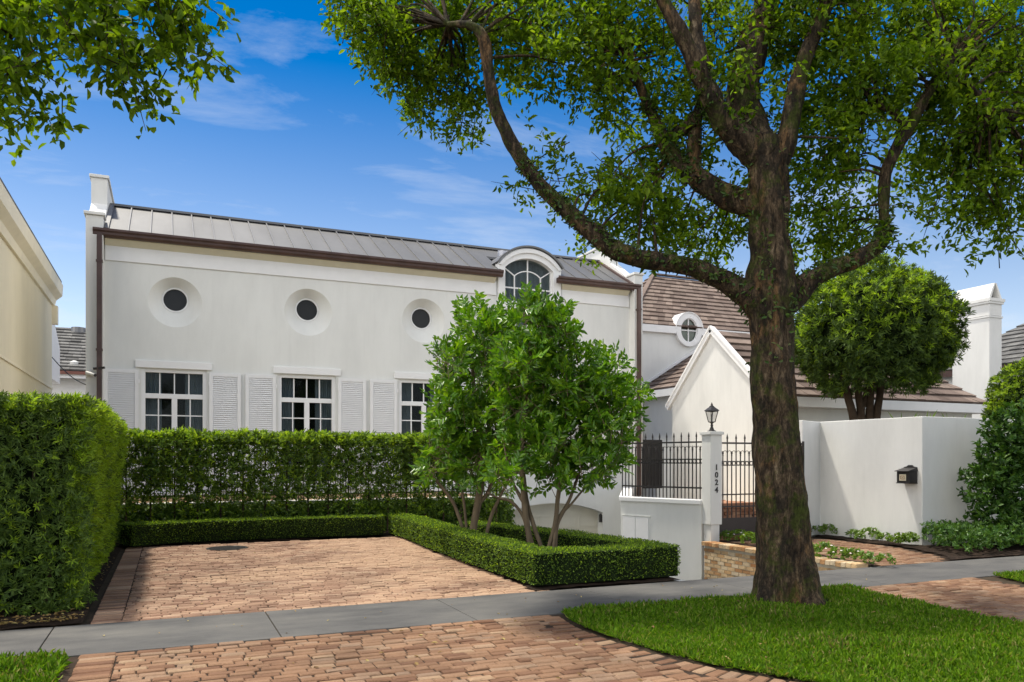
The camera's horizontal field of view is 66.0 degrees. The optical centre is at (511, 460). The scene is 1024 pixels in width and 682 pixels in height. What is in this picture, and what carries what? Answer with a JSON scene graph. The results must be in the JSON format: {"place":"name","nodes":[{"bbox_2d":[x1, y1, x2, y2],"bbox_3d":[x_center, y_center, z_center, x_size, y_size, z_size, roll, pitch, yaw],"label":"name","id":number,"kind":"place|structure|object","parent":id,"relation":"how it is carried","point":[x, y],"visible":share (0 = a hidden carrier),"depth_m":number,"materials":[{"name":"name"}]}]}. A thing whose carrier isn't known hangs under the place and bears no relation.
{"place":"outdoors","nodes":[
{"label":"outdoors","id":0,"kind":"place"},
{"bbox_2d":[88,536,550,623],"bbox_3d":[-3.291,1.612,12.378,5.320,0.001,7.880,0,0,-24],"label":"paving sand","id":1,"kind":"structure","parent":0,"point":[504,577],"depth_m":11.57,"materials":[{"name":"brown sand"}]},
{"bbox_2d":[0,556,1023,656],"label":"sidewalk","id":2,"kind":"structure","parent":0,"point":[118,637],"depth_m":8.20,"materials":[{"name":"grey concrete"}]},
{"bbox_2d":[0,537,1023,681],"bbox_3d":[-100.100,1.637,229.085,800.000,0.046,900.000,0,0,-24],"label":"ground","id":3,"kind":"structure","parent":0,"point":[563,616],"depth_m":7.67,"materials":[{"name":"soil"}]},
{"bbox_2d":[0,177,62,396],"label":"neighbour house","id":4,"kind":"structure","parent":3,"relation":"on","point":[31,289],"depth_m":18.86,"materials":[{"name":"beige paint"}]},
{"bbox_2d":[0,542,122,629],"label":"mulch bed","id":5,"kind":"object","parent":3,"relation":"on","point":[97,582],"visible":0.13,"depth_m":8.15,"materials":[{"name":"brown soil"}]},
{"bbox_2d":[0,389,129,616],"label":"tall hedge","id":6,"kind":"object","parent":5,"relation":"on","point":[62,462],"visible":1,"depth_m":8.28,"materials":[{"name":"green plant"}]},
{"bbox_2d":[52,325,85,396],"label":"neighbour house","id":7,"kind":"structure","parent":3,"relation":"on","point":[69,350],"depth_m":31.62,"materials":[{"name":"grey tile"}]},
{"bbox_2d":[116,492,514,540],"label":"ivy wall","id":8,"kind":"structure","parent":3,"relation":"on","point":[501,513],"depth_m":17.59,"materials":[{"name":"green plant"}]},
{"bbox_2d":[122,442,501,502],"bbox_3d":[-4.653,0.175,17.392,9.642,1.390,0.036,0,0,-24],"label":"iron fence","id":9,"kind":"object","parent":8,"relation":"on","point":[303,481],"visible":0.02,"depth_m":17.41,"materials":[{"name":"black metal"}]},
{"bbox_2d":[91,536,549,623],"bbox_3d":[-3.257,1.625,12.195,5.200,0.080,7.514,0,0,-24],"label":"parking pad","id":10,"kind":"object","parent":3,"relation":"on","point":[345,556],"visible":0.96,"depth_m":10.71,"materials":[{"name":"brick"}]},
{"bbox_2d":[206,546,247,550],"bbox_3d":[-5.198,1.602,14.389,0.720,0.036,0.720,0,0,-24],"label":"drain cover","id":11,"kind":"object","parent":10,"relation":"on","point":[220,548],"visible":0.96,"depth_m":14.25,"materials":[{"name":"black metal"}]},
{"bbox_2d":[84,173,644,536],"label":"house","id":12,"kind":"structure","parent":3,"relation":"on","point":[201,321],"depth_m":21.08,"materials":[{"name":"white paint"}]},
{"bbox_2d":[52,357,85,384],"bbox_3d":[-12.604,-2.549,22.650,3.129,1.123,0.028,0,0,40],"label":"cable","id":13,"kind":"object","parent":12,"relation":"attached to","point":[67,373],"visible":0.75,"depth_m":22.84,"materials":[{"name":"black metal"}]},
{"bbox_2d":[85,366,104,376],"bbox_3d":[-9.824,-2.091,18.526,0.417,0.268,0.237,0,0,-2],"label":"security camera","id":14,"kind":"object","parent":12,"relation":"attached to","point":[88,372],"visible":1,"depth_m":18.45,"materials":[{"name":"white plastic"}]},
{"bbox_2d":[141,368,206,492],"bbox_3d":[-8.498,-0.737,19.848,1.500,3.075,0.301,0,0,-24],"label":"window","id":15,"kind":"structure","parent":12,"relation":"in","point":[195,396],"depth_m":19.79,"materials":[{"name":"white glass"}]},
{"bbox_2d":[162,288,187,311],"bbox_3d":[-8.519,-4.055,19.945,0.620,0.620,0.085,0,0,-24],"label":"round window","id":16,"kind":"structure","parent":12,"relation":"in","point":[173,299],"depth_m":19.95,"materials":[{"name":"black glass"}]},
{"bbox_2d":[278,374,334,490],"bbox_3d":[-5.520,-0.737,21.150,1.500,3.075,0.301,0,0,-24],"label":"window","id":17,"kind":"structure","parent":12,"relation":"in","point":[324,400],"depth_m":21.12,"materials":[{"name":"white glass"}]},
{"bbox_2d":[295,298,318,321],"bbox_3d":[-5.531,-4.055,21.250,0.620,0.620,0.085,0,0,-24],"label":"round window","id":18,"kind":"structure","parent":12,"relation":"in","point":[306,309],"depth_m":21.26,"materials":[{"name":"black glass"}]},
{"bbox_2d":[410,308,431,328],"bbox_3d":[-2.608,-4.055,22.528,0.620,0.620,0.085,0,0,-24],"label":"round window","id":19,"kind":"structure","parent":12,"relation":"in","point":[420,317],"depth_m":22.54,"materials":[{"name":"black glass"}]},
{"bbox_2d":[399,379,448,488],"bbox_3d":[-2.542,-0.737,22.451,1.500,3.075,0.301,0,0,-24],"label":"window","id":20,"kind":"structure","parent":12,"relation":"in","point":[406,402],"depth_m":22.34,"materials":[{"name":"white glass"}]},
{"bbox_2d":[512,503,597,533],"bbox_3d":[1.093,2.450,24.222,3.600,2.700,0.065,0,0,-24],"label":"garage door","id":21,"kind":"structure","parent":12,"relation":"in","point":[576,517],"depth_m":24.47,"materials":[{"name":"beige paint"}]},
{"bbox_2d":[643,440,661,488],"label":"side gate","id":22,"kind":"structure","parent":12,"relation":"attached to","point":[647,465],"depth_m":25.63,"materials":[{"name":"black metal"}]},
{"bbox_2d":[123,531,679,589],"bbox_3d":[-2.444,1.582,13.185,7.680,0.043,8.640,0,0,-24],"label":"mulch bed","id":23,"kind":"object","parent":3,"relation":"on","point":[554,586],"visible":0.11,"depth_m":10.50,"materials":[{"name":"brown soil"}]},
{"bbox_2d":[118,513,385,546],"bbox_3d":[-5.046,1.362,15.771,5.090,0.489,0.928,0,0,-28],"label":"box hedge","id":24,"kind":"object","parent":23,"relation":"on","point":[144,533],"visible":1,"depth_m":15.59,"materials":[{"name":"green plant"}]},
{"bbox_2d":[116,426,517,534],"bbox_3d":[-4.177,0.432,17.021,9.836,2.338,1.097,0,0,-24],"label":"screen hedge","id":25,"kind":"object","parent":23,"relation":"on","point":[189,440],"visible":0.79,"depth_m":16.65,"materials":[{"name":"green plant"}]},
{"bbox_2d":[388,513,552,580],"bbox_3d":[-1.092,1.359,13.751,0.630,0.495,7.464,0,0,-22],"label":"box hedge","id":26,"kind":"object","parent":23,"relation":"on","point":[497,554],"visible":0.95,"depth_m":12.33,"materials":[{"name":"green plant"}]},
{"bbox_2d":[408,290,536,532],"bbox_3d":[-0.588,-0.697,13.475,2.376,4.629,2.412,0,0,-24],"label":"planter tree","id":27,"kind":"object","parent":23,"relation":"on","point":[462,415],"visible":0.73,"depth_m":13.20,"materials":[{"name":"green plant"}]},
{"bbox_2d":[457,520,661,548],"bbox_3d":[0.595,1.357,13.020,0.654,0.498,4.861,0,0,-36],"label":"box hedge","id":28,"kind":"object","parent":23,"relation":"on","point":[567,537],"visible":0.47,"depth_m":12.60,"materials":[{"name":"green plant"}]},
{"bbox_2d":[477,280,656,547],"bbox_3d":[0.873,-0.538,12.121,2.835,4.335,2.479,0,0,-2],"label":"planter tree","id":29,"kind":"object","parent":23,"relation":"on","point":[538,366],"visible":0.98,"depth_m":11.71,"materials":[{"name":"green plant"}]},
{"bbox_2d":[516,541,680,585],"bbox_3d":[1.254,1.357,10.489,2.422,0.499,0.586,0,0,-24],"label":"box hedge","id":30,"kind":"object","parent":23,"relation":"on","point":[549,565],"visible":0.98,"depth_m":10.21,"materials":[{"name":"green plant"}]},
{"bbox_2d":[57,615,792,681],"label":"driveway apron","id":31,"kind":"object","parent":3,"relation":"on","point":[544,646],"visible":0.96,"depth_m":6.33,"materials":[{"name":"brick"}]},
{"bbox_2d":[0,543,988,680],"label":"fallen leaves","id":32,"kind":"object","parent":3,"relation":"on","point":[63,617],"visible":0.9,"depth_m":7.74,"materials":[{"name":"brown plant"}]},
{"bbox_2d":[619,486,703,580],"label":"terrace wall","id":33,"kind":"structure","parent":3,"relation":"on","point":[677,521],"depth_m":15.93,"materials":[{"name":"white paint"}]},
{"bbox_2d":[623,516,634,537],"bbox_3d":[2.483,1.765,16.721,0.018,1.170,0.328,0,0,-43],"label":"door","id":34,"kind":"structure","parent":33,"relation":"in","point":[628,521],"depth_m":16.72,"materials":[{"name":"white paint"}]},
{"bbox_2d":[636,517,648,540],"bbox_3d":[2.708,1.765,16.469,0.146,1.170,0.314,0,0,-24],"label":"door","id":35,"kind":"structure","parent":33,"relation":"in","point":[642,523],"depth_m":16.45,"materials":[{"name":"paint"}]},
{"bbox_2d":[622,432,701,498],"bbox_3d":[3.083,0.090,16.274,0.040,1.340,2.080,0,0,-43],"label":"iron fence","id":36,"kind":"object","parent":33,"relation":"on","point":[666,463],"visible":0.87,"depth_m":16.17,"materials":[{"name":"black metal"}]},
{"bbox_2d":[317,0,1023,606],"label":"street tree","id":37,"kind":"object","parent":3,"relation":"on","point":[769,294],"visible":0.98,"depth_m":9.03,"materials":[{"name":"green plant"}]},
{"bbox_2d":[643,273,749,497],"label":"house wing","id":38,"kind":"structure","parent":3,"relation":"on","point":[682,314],"depth_m":30.94,"materials":[{"name":"white paint"}]},
{"bbox_2d":[700,431,723,569],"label":"gate pillar","id":39,"kind":"structure","parent":3,"relation":"on","point":[711,481],"depth_m":15.28,"materials":[{"name":"white paint"}]},
{"bbox_2d":[704,403,718,430],"bbox_3d":[3.900,-0.855,15.389,0.209,0.580,0.209,0,0,-24],"label":"lantern","id":40,"kind":"object","parent":39,"relation":"on","point":[712,408],"visible":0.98,"depth_m":15.35,"materials":[{"name":"black metal"}]},
{"bbox_2d":[719,434,803,535],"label":"iron gate","id":41,"kind":"structure","parent":39,"relation":"attached to","point":[748,523],"depth_m":15.64,"materials":[{"name":"black metal"}]},
{"bbox_2d":[701,541,867,578],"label":"brick wall","id":42,"kind":"structure","parent":3,"relation":"on","point":[724,560],"depth_m":14.37,"materials":[{"name":"beige brick"}]},
{"bbox_2d":[665,326,988,501],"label":"gabled pavilion","id":43,"kind":"structure","parent":3,"relation":"on","point":[715,373],"depth_m":23.55,"materials":[{"name":"white paint"}]},
{"bbox_2d":[793,251,976,419],"bbox_3d":[9.184,-1.807,19.986,4.516,6.817,4.422,0,0,-24],"label":"topiary tree","id":44,"kind":"object","parent":3,"relation":"on","point":[900,326],"visible":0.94,"depth_m":18.75,"materials":[{"name":"green plant"}]},
{"bbox_2d":[799,416,1023,544],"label":"garden wall","id":45,"kind":"structure","parent":3,"relation":"on","point":[850,468],"depth_m":15.62,"materials":[{"name":"white paint"}]},
{"bbox_2d":[895,465,917,483],"bbox_3d":[7.538,0.258,15.080,0.270,0.353,0.308,0,0,-24],"label":"mailbox","id":46,"kind":"object","parent":45,"relation":"attached to","point":[907,474],"visible":1,"depth_m":14.99,"materials":[{"name":"black metal"}]},
{"bbox_2d":[861,577,1023,621],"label":"driveway apron","id":47,"kind":"object","parent":3,"relation":"on","point":[1005,600],"visible":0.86,"depth_m":9.45,"materials":[{"name":"brick"}]},
{"bbox_2d":[952,283,1004,417],"bbox_3d":[17.126,-2.400,29.064,0.820,8.000,1.610,0,0,-24],"label":"chimney","id":48,"kind":"object","parent":3,"relation":"on","point":[981,364],"visible":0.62,"depth_m":28.57,"materials":[{"name":"white paint"}]},
{"bbox_2d":[934,324,1023,383],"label":"neighbour house","id":49,"kind":"structure","parent":3,"relation":"on","point":[1012,344],"depth_m":30.93,"materials":[{"name":"white paint"}]},
{"bbox_2d":[981,357,1023,418],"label":"round shrub","id":50,"kind":"object","parent":3,"relation":"on","point":[1010,387],"visible":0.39,"depth_m":20.39,"materials":[{"name":"green plant"}]},
{"bbox_2d":[0,0,1023,333],"label":"sky","id":51,"kind":"structure","parent":0,"point":[293,140],"materials":[{"name":"blue"}]},
{"bbox_2d":[561,582,1023,681],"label":"lawn","id":52,"kind":"structure","parent":0,"point":[786,664],"depth_m":6.79,"materials":[{"name":"plant"}]},
{"bbox_2d":[724,539,943,565],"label":"entry path","id":53,"kind":"structure","parent":0,"point":[901,556],"depth_m":13.64,"materials":[{"name":"brick"}]},
{"bbox_2d":[719,536,1023,566],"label":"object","id":54,"kind":"structure","parent":0,"point":[945,558],"depth_m":14.47,"materials":[{"name":"black soil"}]},
{"bbox_2d":[719,500,755,540],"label":"brick steps","id":55,"kind":"structure","parent":54,"relation":"on","point":[733,510],"depth_m":16.12,"materials":[{"name":"brown brick"}]},
{"bbox_2d":[733,543,876,564],"bbox_3d":[4.827,1.581,13.579,0.480,0.031,3.480,0,0,-24],"label":"mulch bed","id":56,"kind":"object","parent":54,"relation":"on","point":[817,556],"visible":0.19,"depth_m":12.79,"materials":[{"name":"brown soil"}]},
{"bbox_2d":[719,530,733,539],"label":"bedding plant","id":57,"kind":"object","parent":56,"relation":"on","point":[725,533],"visible":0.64,"depth_m":15.46,"materials":[{"name":"green plant"}]},
{"bbox_2d":[726,529,747,540],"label":"bedding plant","id":58,"kind":"object","parent":56,"relation":"on","point":[732,532],"visible":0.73,"depth_m":15.12,"materials":[{"name":"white plant"}]},
{"bbox_2d":[740,531,755,543],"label":"bedding plant","id":59,"kind":"object","parent":56,"relation":"on","point":[750,536],"visible":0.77,"depth_m":14.42,"materials":[{"name":"green plant"}]},
{"bbox_2d":[814,541,834,556],"bbox_3d":[5.035,1.421,12.743,0.403,0.249,0.420,0,0,29],"label":"bedding plant","id":60,"kind":"object","parent":56,"relation":"on","point":[823,544],"visible":0.84,"depth_m":12.67,"materials":[{"name":"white plant"}]},
{"bbox_2d":[827,546,852,557],"bbox_3d":[5.169,1.450,12.441,0.388,0.202,0.372,0,0,16],"label":"bedding plant","id":61,"kind":"object","parent":56,"relation":"on","point":[833,550],"visible":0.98,"depth_m":12.43,"materials":[{"name":"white plant"}]},
{"bbox_2d":[840,547,863,559],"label":"bedding plant","id":62,"kind":"object","parent":56,"relation":"on","point":[852,550],"visible":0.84,"depth_m":12.30,"materials":[{"name":"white plant"}]},
{"bbox_2d":[852,550,876,563],"bbox_3d":[5.386,1.461,12.016,0.372,0.186,0.388,0,0,-27],"label":"bedding plant","id":63,"kind":"object","parent":56,"relation":"on","point":[869,555],"visible":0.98,"depth_m":11.93,"materials":[{"name":"green plant"}]},
{"bbox_2d":[875,553,896,564],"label":"bedding plant","id":64,"kind":"object","parent":56,"relation":"on","point":[881,556],"visible":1,"depth_m":11.84,"materials":[{"name":"green plant"}]},
{"bbox_2d":[812,535,1023,559],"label":"mulch bed","id":65,"kind":"object","parent":54,"relation":"on","point":[951,553],"visible":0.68,"depth_m":14.05,"materials":[{"name":"brown soil"}]},
{"bbox_2d":[812,525,825,533],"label":"bedding plant","id":66,"kind":"object","parent":65,"relation":"on","point":[819,529],"visible":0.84,"depth_m":16.62,"materials":[{"name":"green plant"}]},
{"bbox_2d":[821,523,837,533],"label":"bedding plant","id":67,"kind":"object","parent":65,"relation":"on","point":[825,526],"visible":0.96,"depth_m":16.64,"materials":[{"name":"green plant"}]},
{"bbox_2d":[844,529,859,537],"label":"bedding plant","id":68,"kind":"object","parent":65,"relation":"on","point":[855,531],"visible":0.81,"depth_m":15.96,"materials":[{"name":"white plant"}]},
{"bbox_2d":[854,533,865,538],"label":"bedding plant","id":69,"kind":"object","parent":65,"relation":"on","point":[859,534],"visible":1,"depth_m":15.62,"materials":[{"name":"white plant"}]},
{"bbox_2d":[858,527,879,537],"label":"bedding plant","id":70,"kind":"object","parent":65,"relation":"on","point":[873,531],"visible":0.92,"depth_m":15.71,"materials":[{"name":"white plant"}]},
{"bbox_2d":[875,532,892,541],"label":"bedding plant","id":71,"kind":"object","parent":65,"relation":"on","point":[881,534],"visible":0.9,"depth_m":15.15,"materials":[{"name":"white plant"}]},
{"bbox_2d":[886,534,898,542],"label":"bedding plant","id":72,"kind":"object","parent":65,"relation":"on","point":[890,536],"visible":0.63,"depth_m":14.93,"materials":[{"name":"green plant"}]},
{"bbox_2d":[891,532,911,542],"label":"bedding plant","id":73,"kind":"object","parent":65,"relation":"on","point":[898,536],"visible":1,"depth_m":14.65,"materials":[{"name":"green plant"}]},
{"bbox_2d":[900,534,915,542],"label":"bedding plant","id":74,"kind":"object","parent":65,"relation":"on","point":[912,537],"visible":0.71,"depth_m":14.74,"materials":[{"name":"green plant"}]},
{"bbox_2d":[902,531,920,541],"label":"bedding plant","id":75,"kind":"object","parent":65,"relation":"on","point":[916,536],"visible":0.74,"depth_m":14.83,"materials":[{"name":"green plant"}]},
{"bbox_2d":[920,518,1023,552],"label":"ground cover","id":76,"kind":"object","parent":65,"relation":"on","point":[973,533],"visible":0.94,"depth_m":13.78,"materials":[{"name":"green plant"}]},
{"bbox_2d":[956,398,1023,544],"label":"laurel shrub","id":77,"kind":"object","parent":65,"relation":"on","point":[1000,483],"visible":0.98,"depth_m":14.34,"materials":[{"name":"green plant"}]},
{"bbox_2d":[992,569,1023,581],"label":"grass","id":78,"kind":"structure","parent":0,"point":[1017,576],"depth_m":10.71,"materials":[{"name":"green plant"}]},
{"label":"lawn","id":79,"kind":"structure","parent":0,"visible":0},
{"bbox_2d":[0,648,72,681],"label":"grass","id":80,"kind":"structure","parent":79,"relation":"on","point":[39,666],"depth_m":5.87,"materials":[{"name":"green plant"}]},
{"bbox_2d":[0,0,240,166],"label":"street tree","id":81,"kind":"object","parent":79,"relation":"on","point":[108,24],"visible":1,"depth_m":4.96,"materials":[{"name":"green plant"}]},
{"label":"terrace","id":82,"kind":"structure","parent":0,"visible":0},
{"bbox_2d":[123,493,474,502],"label":"terrace paving","id":83,"kind":"structure","parent":82,"relation":"on","point":[358,497],"depth_m":19.23,"materials":[{"name":"brick"}]}
]}

